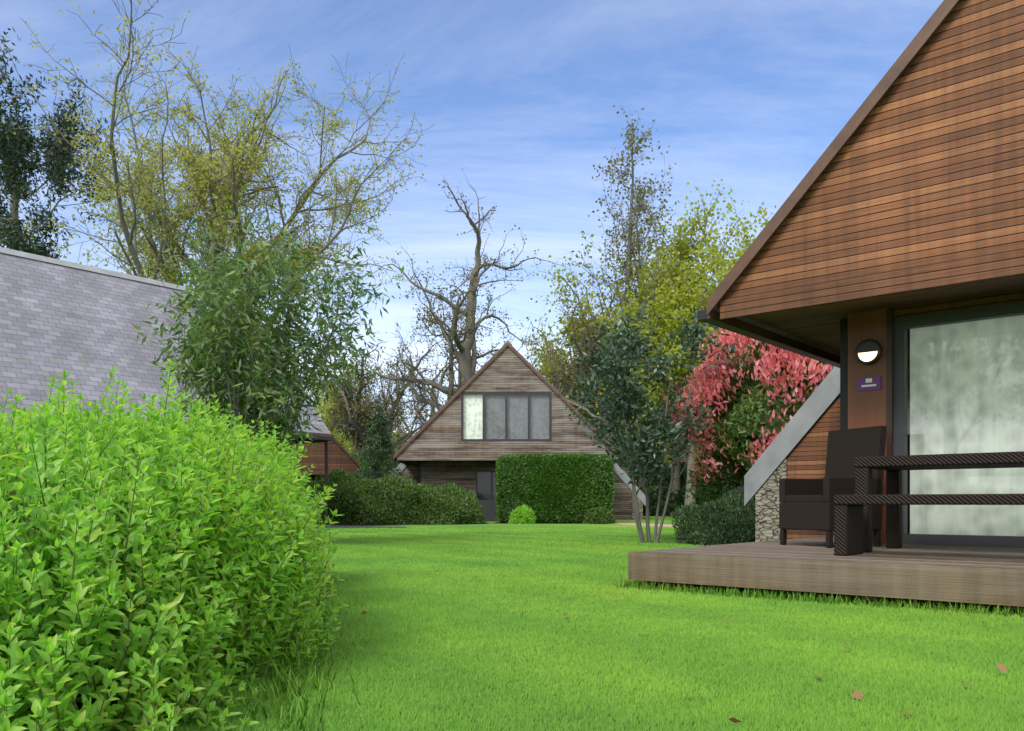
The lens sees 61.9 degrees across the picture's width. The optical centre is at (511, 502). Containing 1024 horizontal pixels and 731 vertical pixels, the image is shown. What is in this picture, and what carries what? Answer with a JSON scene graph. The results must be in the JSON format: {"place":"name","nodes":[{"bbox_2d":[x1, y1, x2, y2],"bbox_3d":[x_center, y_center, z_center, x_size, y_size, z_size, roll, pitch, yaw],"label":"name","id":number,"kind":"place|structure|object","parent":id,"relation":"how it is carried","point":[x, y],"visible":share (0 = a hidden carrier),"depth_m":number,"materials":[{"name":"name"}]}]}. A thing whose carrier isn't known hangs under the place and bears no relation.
{"place":"outdoors","nodes":[
{"label":"outdoors","id":0,"kind":"place"},
{"bbox_2d":[0,27,140,259],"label":"pine tree","id":1,"kind":"object","parent":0,"point":[22,141],"depth_m":41.50,"materials":[{"name":"green plant"}]},
{"bbox_2d":[0,247,230,300],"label":"roof ridge","id":2,"kind":"structure","parent":0,"point":[78,266],"depth_m":22.07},
{"bbox_2d":[0,253,330,433],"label":"cabin roof","id":3,"kind":"structure","parent":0,"point":[69,320],"depth_m":19.98,"materials":[{"name":"grey tile"}]},
{"bbox_2d":[256,431,332,440],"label":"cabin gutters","id":4,"kind":"object","parent":3,"relation":"attached to","point":[320,437],"visible":0.07,"depth_m":22.47,"materials":[{"name":"grey metal"}]},
{"bbox_2d":[0,0,431,342],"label":"tree","id":5,"kind":"object","parent":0,"point":[198,179],"depth_m":33.97,"materials":[{"name":"green plant"}]},
{"bbox_2d":[130,193,407,461],"bbox_3d":[-3.729,-2.013,13.433,4.014,5.455,4.904,0,0,0],"label":"loose shrub","id":6,"kind":"object","parent":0,"point":[263,382],"depth_m":12.76,"materials":[{"name":"green plant"}]},
{"bbox_2d":[290,439,327,444],"bbox_3d":[-8.191,-1.730,25.610,8.300,0.180,0.040,0,0,39],"label":"gutter","id":7,"kind":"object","parent":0,"point":[308,440],"depth_m":23.54,"materials":[{"name":"black metal"}]},
{"bbox_2d":[306,382,354,452],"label":"tree","id":8,"kind":"object","parent":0,"point":[339,438],"depth_m":73.31,"materials":[{"name":"green plant"}]},
{"bbox_2d":[310,326,400,459],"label":"oak tree","id":9,"kind":"object","parent":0,"point":[365,410],"depth_m":54.57,"materials":[{"name":"green plant"}]},
{"bbox_2d":[316,524,406,526],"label":"tarmac path","id":10,"kind":"structure","parent":0,"point":[358,525],"depth_m":26.07,"materials":[{"name":"grey asphalt"}]},
{"bbox_2d":[303,468,417,524],"bbox_3d":[-5.259,-0.009,28.011,4.880,2.282,3.636,0,0,0],"label":"shrub","id":11,"kind":"object","parent":10,"relation":"on","point":[352,484],"depth_m":26.88,"materials":[{"name":"green plant"}]},
{"bbox_2d":[394,482,487,524],"bbox_3d":[-2.607,0.159,28.635,3.947,1.794,3.527,0,0,0],"label":"shrub","id":12,"kind":"object","parent":10,"relation":"on","point":[445,495],"depth_m":27.52,"materials":[{"name":"green plant"}]},
{"bbox_2d":[360,416,408,456],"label":"tree","id":13,"kind":"object","parent":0,"point":[399,434],"depth_m":84.39,"materials":[{"name":"green plant"}]},
{"bbox_2d":[0,0,943,460],"label":"sky","id":14,"kind":"structure","parent":0,"point":[518,96],"materials":[{"name":"blue"}]},
{"bbox_2d":[396,460,631,518],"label":"cabin walls","id":15,"kind":"structure","parent":0,"point":[460,473],"depth_m":33.20,"materials":[{"name":"brown wood"}]},
{"bbox_2d":[391,463,645,505],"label":"roof edge trim","id":16,"kind":"structure","parent":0,"point":[624,477],"depth_m":36.16,"materials":[{"name":"grey metal"}]},
{"bbox_2d":[390,457,649,504],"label":"cabin gutters","id":17,"kind":"object","parent":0,"point":[391,458],"visible":0.18,"depth_m":33.36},
{"bbox_2d":[522,256,658,441],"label":"leafy tree","id":18,"kind":"object","parent":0,"point":[565,322],"depth_m":48.48,"materials":[{"name":"green plant"}]},
{"bbox_2d":[519,261,674,453],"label":"oak tree","id":19,"kind":"object","parent":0,"point":[585,368],"depth_m":46.24,"materials":[{"name":"green plant"}]},
{"bbox_2d":[531,105,698,478],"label":"slim tree","id":20,"kind":"object","parent":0,"point":[637,147],"depth_m":41.05,"materials":[{"name":"green plant"}]},
{"bbox_2d":[615,522,676,526],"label":"gravel path","id":21,"kind":"structure","parent":0,"point":[664,525],"depth_m":27.27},
{"bbox_2d":[496,522,583,523],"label":"hedge soil","id":22,"kind":"structure","parent":21,"relation":"on","point":[554,523],"depth_m":28.49,"materials":[{"name":"brown soil"}]},
{"bbox_2d":[566,204,729,516],"bbox_3d":[7.568,-5.629,36.579,10.302,12.676,10.003,0,0,-25],"label":"leafy tree","id":23,"kind":"object","parent":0,"point":[681,309],"depth_m":36.68,"materials":[{"name":"green plant"}]},
{"bbox_2d":[602,178,704,491],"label":"slim tree","id":24,"kind":"object","parent":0,"point":[633,242],"depth_m":49.56,"materials":[{"name":"green plant"}]},
{"bbox_2d":[580,199,727,498],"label":"leafy tree","id":25,"kind":"object","parent":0,"point":[639,287],"depth_m":42.55,"materials":[{"name":"green plant"}]},
{"bbox_2d":[548,178,775,492],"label":"leafy tree","id":26,"kind":"object","parent":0,"point":[687,248],"depth_m":41.40,"materials":[{"name":"green plant"}]},
{"bbox_2d":[329,516,1002,613],"bbox_3d":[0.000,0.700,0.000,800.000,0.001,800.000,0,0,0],"label":"ground","id":27,"kind":"structure","parent":0,"point":[667,519],"depth_m":7.30,"materials":[{"name":"green plant"}]},
{"bbox_2d":[6,483,174,725],"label":"lime hedge","id":28,"kind":"object","parent":27,"relation":"on","point":[80,704],"depth_m":2.90,"materials":[{"name":"green plant"}]},
{"bbox_2d":[64,696,125,718],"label":"lime hedge soil","id":29,"kind":"structure","parent":27,"relation":"on","point":[113,702],"depth_m":2.96,"materials":[{"name":"brown soil"}]},
{"bbox_2d":[0,358,361,730],"bbox_3d":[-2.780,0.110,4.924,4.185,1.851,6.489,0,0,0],"label":"lime hedge","id":30,"kind":"object","parent":27,"relation":"on","point":[43,551],"depth_m":2.76,"materials":[{"name":"green plant"}]},
{"bbox_2d":[222,568,364,730],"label":"hedge grass","id":31,"kind":"structure","parent":27,"relation":"on","point":[301,710],"depth_m":2.93,"materials":[{"name":"green plant"}]},
{"bbox_2d":[275,440,359,471],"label":"house wall","id":32,"kind":"structure","parent":27,"relation":"on","point":[339,457],"depth_m":46.72,"materials":[{"name":"brown wood"}]},
{"bbox_2d":[295,471,358,474],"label":"cabin gable trim","id":33,"kind":"structure","parent":32,"relation":"attached to","point":[321,472],"depth_m":46.55,"materials":[{"name":"brown wood"}]},
{"bbox_2d":[332,436,365,470],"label":"roof edge trim","id":34,"kind":"structure","parent":32,"relation":"attached to","point":[351,457],"depth_m":47.15,"materials":[{"name":"wood"}]},
{"bbox_2d":[325,441,327,526],"bbox_3d":[-5.010,-0.450,23.024,0.070,2.500,0.070,0,0,0],"label":"roof post","id":35,"kind":"object","parent":27,"relation":"on","point":[326,472],"depth_m":22.99,"materials":[{"name":"brown wood"}]},
{"bbox_2d":[306,453,395,482],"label":"understorey","id":36,"kind":"object","parent":27,"relation":"on","point":[360,461],"depth_m":47.16,"materials":[{"name":"green plant"}]},
{"bbox_2d":[309,351,405,453],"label":"tree","id":37,"kind":"object","parent":27,"relation":"on","point":[323,395],"depth_m":82.90,"materials":[{"name":"green plant"}]},
{"bbox_2d":[315,526,406,528],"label":"path","id":38,"kind":"structure","parent":27,"relation":"on","point":[364,527],"depth_m":22.75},
{"bbox_2d":[349,401,410,479],"bbox_3d":[-5.230,-1.647,35.801,5.034,5.306,3.869,0,0,0],"label":"spruce tree","id":39,"kind":"object","parent":27,"relation":"on","point":[378,421],"depth_m":35.84,"materials":[{"name":"green plant"}]},
{"bbox_2d":[341,323,444,460],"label":"tree","id":40,"kind":"object","parent":27,"relation":"on","point":[392,413],"depth_m":59.06,"materials":[{"name":"plant"}]},
{"bbox_2d":[372,339,456,450],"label":"tree","id":41,"kind":"object","parent":27,"relation":"on","point":[430,407],"depth_m":75.65,"materials":[{"name":"plant"}]},
{"bbox_2d":[393,383,456,444],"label":"tree","id":42,"kind":"object","parent":27,"relation":"on","point":[433,410],"depth_m":72.16,"materials":[{"name":"plant"}]},
{"bbox_2d":[360,169,622,450],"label":"oak tree","id":43,"kind":"object","parent":27,"relation":"on","point":[466,365],"depth_m":47.39,"materials":[{"name":"plant"}]},
{"bbox_2d":[475,500,513,520],"bbox_3d":[-1.310,0.375,32.550,2.900,0.950,1.300,0,0,0],"label":"screen","id":44,"kind":"object","parent":27,"relation":"on","point":[488,508],"visible":0.04,"depth_m":31.90,"materials":[{"name":"grey"}]},
{"bbox_2d":[399,346,612,454],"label":"gable wall","id":45,"kind":"structure","parent":27,"relation":"on","point":[507,369],"depth_m":32.00,"materials":[{"name":"brown wood"}]},
{"bbox_2d":[476,471,507,499],"bbox_3d":[-0.785,-0.200,33.260,1.250,2.100,0.080,0,0,0],"label":"door frame","id":46,"kind":"object","parent":45,"relation":"attached to","point":[491,482],"visible":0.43,"depth_m":33.22,"materials":[{"name":"grey"}]},
{"bbox_2d":[477,472,502,499],"bbox_3d":[-0.785,-0.200,33.260,1.250,2.100,0.001,0,0,0],"label":"door glass","id":47,"kind":"object","parent":46,"relation":"attached to","point":[483,485],"visible":0.4,"depth_m":33.26,"materials":[{"name":"grey glass"}]},
{"bbox_2d":[394,344,618,461],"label":"cabin roof","id":48,"kind":"structure","parent":45,"relation":"on","point":[446,402],"depth_m":31.95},
{"bbox_2d":[393,342,621,464],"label":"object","id":49,"kind":"object","parent":48,"relation":"attached to","point":[470,381],"visible":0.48,"depth_m":31.92,"materials":[{"name":"wood"}]},
{"bbox_2d":[461,392,551,440],"bbox_3d":[-0.210,-3.225,32.060,3.400,1.850,0.070,0,0,0],"label":"window frame","id":50,"kind":"object","parent":45,"relation":"attached to","point":[506,394],"visible":1,"depth_m":32.02,"materials":[{"name":"grey metal"}]},
{"bbox_2d":[397,455,617,459],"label":"roof fascia","id":51,"kind":"structure","parent":45,"relation":"attached to","point":[447,457],"depth_m":31.98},
{"bbox_2d":[485,395,548,438],"bbox_3d":[0.215,-3.225,32.160,2.550,1.850,0.001,0,0,0],"label":"window","id":52,"kind":"structure","parent":45,"relation":"attached to","point":[517,416],"depth_m":32.16,"materials":[{"name":"glass"}]},
{"bbox_2d":[464,395,482,438],"bbox_3d":[-1.485,-3.225,32.160,0.850,1.850,0.001,0,0,0],"label":"blind window","id":53,"kind":"structure","parent":52,"relation":"attached to","point":[473,416],"depth_m":32.16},
{"bbox_2d":[508,504,536,523],"bbox_3d":[0.348,0.436,28.287,0.985,0.828,0.962,0,0,0],"label":"plant","id":54,"kind":"object","parent":27,"relation":"on","point":[525,513],"depth_m":28.03,"materials":[{"name":"green plant"}]},
{"bbox_2d":[77,526,1023,730],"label":"grass","id":55,"kind":"structure","parent":27,"relation":"on","point":[462,645],"depth_m":3.88,"materials":[{"name":"green plant"}]},
{"bbox_2d":[557,289,757,542],"bbox_3d":[2.577,-1.477,14.585,3.533,4.372,2.214,0,0,0],"label":"evergreen tree","id":56,"kind":"object","parent":55,"relation":"on","point":[620,365],"depth_m":14.41,"materials":[{"name":"green plant"}]},
{"bbox_2d":[494,452,614,522],"bbox_3d":[1.449,-0.450,29.596,4.144,2.551,2.243,0,0,0],"label":"hedge","id":57,"kind":"object","parent":27,"relation":"on","point":[556,503],"depth_m":28.61,"materials":[{"name":"green plant"}]},
{"bbox_2d":[525,313,638,440],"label":"tree","id":58,"kind":"object","parent":27,"relation":"on","point":[558,359],"depth_m":65.33,"materials":[{"name":"green plant"}]},
{"bbox_2d":[583,505,615,523],"bbox_3d":[2.901,0.469,28.403,1.100,0.766,0.995,0,0,0],"label":"plant","id":59,"kind":"object","parent":27,"relation":"on","point":[604,514],"depth_m":28.12,"materials":[{"name":"green plant"}]},
{"bbox_2d":[224,572,1007,722],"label":"fallen leaves","id":60,"kind":"object","parent":27,"relation":"on","point":[859,695],"visible":0.63,"depth_m":2.94,"materials":[{"name":"brown plant"}]},
{"bbox_2d":[603,436,649,515],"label":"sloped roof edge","id":61,"kind":"object","parent":27,"relation":"on","point":[644,506],"depth_m":44.90,"materials":[{"name":"green plant"}]},
{"bbox_2d":[632,497,642,518],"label":"stone pillar","id":62,"kind":"structure","parent":27,"relation":"on","point":[640,504],"depth_m":36.18,"materials":[{"name":"beige stone"}]},
{"bbox_2d":[614,398,670,461],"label":"tree","id":63,"kind":"object","parent":27,"relation":"on","point":[665,459],"depth_m":72.58,"materials":[{"name":"green plant"}]},
{"bbox_2d":[642,484,657,511],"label":"understorey","id":64,"kind":"object","parent":27,"relation":"on","point":[652,487],"depth_m":49.53,"materials":[{"name":"green plant"}]},
{"bbox_2d":[634,453,667,485],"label":"understorey","id":65,"kind":"object","parent":27,"relation":"on","point":[655,479],"depth_m":52.31,"materials":[{"name":"green plant"}]},
{"bbox_2d":[665,441,699,464],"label":"tree","id":66,"kind":"object","parent":27,"relation":"on","point":[684,452],"depth_m":91.25,"materials":[{"name":"green plant"}]},
{"bbox_2d":[644,456,743,515],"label":"understorey","id":67,"kind":"object","parent":27,"relation":"on","point":[677,495],"depth_m":44.64,"materials":[{"name":"plant"}]},
{"bbox_2d":[670,487,754,545],"bbox_3d":[3.748,0.324,14.293,2.202,1.175,1.907,0,0,0],"label":"hedge","id":68,"kind":"object","parent":27,"relation":"on","point":[725,503],"depth_m":13.80,"materials":[{"name":"green plant"}]},
{"bbox_2d":[663,201,768,462],"bbox_3d":[11.185,-6.093,35.981,7.706,13.629,9.275,0,0,33],"label":"leafy tree","id":69,"kind":"object","parent":27,"relation":"on","point":[759,220],"depth_m":36.11,"materials":[{"name":"green plant"}]},
{"bbox_2d":[722,197,756,256],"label":"leafy tree","id":70,"kind":"object","parent":27,"relation":"on","point":[749,240],"depth_m":45.07,"materials":[{"name":"green plant"}]},
{"bbox_2d":[664,328,834,484],"bbox_3d":[5.376,-2.114,14.920,4.974,3.868,5.110,0,0,30],"label":"red photinia","id":71,"kind":"object","parent":27,"relation":"on","point":[706,385],"visible":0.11,"depth_m":14.21,"materials":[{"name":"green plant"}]},
{"bbox_2d":[682,341,832,508],"bbox_3d":[5.272,-1.155,15.024,4.185,5.002,4.439,0,0,0],"label":"shrub","id":72,"kind":"object","parent":27,"relation":"on","point":[743,410],"depth_m":14.34,"materials":[{"name":"green plant"}]},
{"bbox_2d":[610,577,1023,617],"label":"deck edge grass","id":73,"kind":"structure","parent":27,"relation":"on","point":[727,594],"depth_m":5.93,"materials":[{"name":"green plant"}]},
{"bbox_2d":[647,581,1023,613],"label":"deck posts","id":74,"kind":"object","parent":27,"relation":"on","point":[1014,610],"visible":0.03,"depth_m":5.78,"materials":[{"name":"brown wood"}]},
{"bbox_2d":[628,537,1023,606],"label":"deck fascia","id":75,"kind":"structure","parent":74,"relation":"attached to","point":[992,586],"depth_m":5.83,"materials":[{"name":"brown wood"}]},
{"bbox_2d":[638,537,1023,568],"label":"deck floor","id":76,"kind":"structure","parent":74,"relation":"on","point":[812,548],"depth_m":6.72,"materials":[{"name":"brown wood"}]},
{"bbox_2d":[779,426,886,547],"bbox_3d":[2.974,-0.150,7.934,0.679,1.100,0.660,0,0,-23],"label":"wicker chair","id":77,"kind":"object","parent":76,"relation":"on","point":[806,504],"visible":0.81,"depth_m":7.86,"materials":[{"name":"wicker"}]},
{"bbox_2d":[834,494,1023,555],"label":"wicker bench","id":78,"kind":"object","parent":76,"relation":"on","point":[848,525],"visible":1,"depth_m":6.30,"materials":[{"name":"wicker"}]},
{"bbox_2d":[854,451,1023,552],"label":"wicker table","id":79,"kind":"object","parent":76,"relation":"on","point":[893,466],"visible":0.94,"depth_m":6.85,"materials":[{"name":"wicker"}]},
{"bbox_2d":[716,0,1023,305],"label":"gable wall","id":80,"kind":"structure","parent":27,"relation":"on","point":[925,167],"depth_m":6.92,"materials":[{"name":"brown wood"}]},
{"bbox_2d":[707,0,959,364],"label":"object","id":81,"kind":"object","parent":80,"relation":"attached to","point":[930,27],"visible":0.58,"depth_m":7.51,"materials":[{"name":"brown wood"}]},
{"bbox_2d":[855,339,882,364],"bbox_3d":[3.480,-1.470,8.334,0.250,0.250,0.059,0,0,40],"label":"lamp ring","id":82,"kind":"object","parent":80,"relation":"attached to","point":[876,359],"depth_m":8.29,"materials":[{"name":"black metal"}]},
{"bbox_2d":[858,342,876,352],"bbox_3d":[3.464,-1.518,8.315,0.190,0.095,0.001,0,0,40],"label":"wall light","id":83,"kind":"object","parent":82,"relation":"attached to","point":[867,347],"depth_m":8.31,"materials":[{"name":"black metal"}]},
{"bbox_2d":[858,351,876,361],"bbox_3d":[3.475,-1.423,8.328,0.190,0.095,0.001,0,0,40],"label":"light diffuser","id":84,"kind":"object","parent":82,"relation":"in","point":[867,356],"depth_m":8.33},
{"bbox_2d":[857,376,880,390],"bbox_3d":[3.495,-1.165,8.351,0.220,0.130,0.014,0,0,41],"label":"sign","id":85,"kind":"object","parent":80,"relation":"attached to","point":[876,380],"visible":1,"depth_m":8.34,"materials":[{"name":"purple"}]},
{"bbox_2d":[861,378,875,386],"bbox_3d":[3.489,-1.175,8.344,0.140,0.080,0.003,0,0,41],"label":"sign text","id":86,"kind":"object","parent":85,"relation":"on","point":[868,380],"visible":1,"depth_m":8.35},
{"bbox_2d":[718,274,1023,351],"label":"roof soffit","id":87,"kind":"structure","parent":80,"relation":"attached to","point":[815,324],"depth_m":8.21,"materials":[{"name":"brown wood"}]},
{"bbox_2d":[720,249,1023,318],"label":"fascia board","id":88,"kind":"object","parent":80,"relation":"attached to","point":[1011,263],"depth_m":7.14,"materials":[{"name":"brown wood"}]},
{"bbox_2d":[893,302,1023,547],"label":"sliding door frame","id":89,"kind":"object","parent":80,"relation":"attached to","point":[902,326],"visible":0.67,"depth_m":8.13,"materials":[{"name":"grey metal"}]},
{"bbox_2d":[910,315,1023,535],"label":"sliding door curtain","id":90,"kind":"object","parent":80,"relation":"hanging from","point":[966,387],"visible":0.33,"depth_m":7.99,"materials":[{"name":"white fabric"}]},
{"bbox_2d":[755,457,786,541],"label":"stone wall","id":91,"kind":"structure","parent":0,"point":[767,502],"depth_m":12.16,"materials":[{"name":"beige stone"}]},
{"bbox_2d":[697,309,847,492],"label":"cabin gutters","id":92,"kind":"object","parent":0,"point":[702,317],"visible":0.41,"depth_m":8.71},
{"bbox_2d":[713,305,841,355],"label":"cabin roof","id":93,"kind":"structure","parent":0,"point":[774,330],"depth_m":9.41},
{"bbox_2d":[744,367,839,505],"bbox_3d":[10.254,-1.045,11.417,11.780,2.190,7.445,0,0,40],"label":"sloped roof edge","id":94,"kind":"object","parent":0,"point":[821,399],"depth_m":11.92,"materials":[{"name":"grey metal"}]},
{"bbox_2d":[848,308,892,543],"bbox_3d":[3.510,-0.740,8.369,0.420,2.280,0.030,0,0,40],"label":"wall panel","id":95,"kind":"object","parent":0,"point":[869,408],"visible":0.5,"depth_m":8.33,"materials":[{"name":"brown wood"}]},
{"bbox_2d":[787,290,1023,538],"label":"cabin walls","id":96,"kind":"structure","parent":0,"point":[806,457],"depth_m":11.68,"materials":[{"name":"brown wood"}]},
{"bbox_2d":[906,329,1008,547],"bbox_3d":[9.329,-0.710,10.330,6.500,2.780,9.300,0,0,40],"label":"cabin interior","id":97,"kind":"object","parent":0,"point":[909,428],"depth_m":8.71,"materials":[{"name":"grey"}]},
{"bbox_3d":[-12.033,-2.600,20.854,11.700,6.800,12.201,0,0,39],"label":"cabin","id":98,"kind":"object","parent":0,"visible":0},
{"bbox_2d":[252,401,331,440],"bbox_3d":[-12.144,-3.098,20.716,11.700,5.955,12.715,0,0,39],"label":"cabin bargeboard","id":99,"kind":"object","parent":98,"relation":"attached to","point":[321,434],"visible":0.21,"depth_m":22.65,"materials":[{"name":"wood"}]}
]}

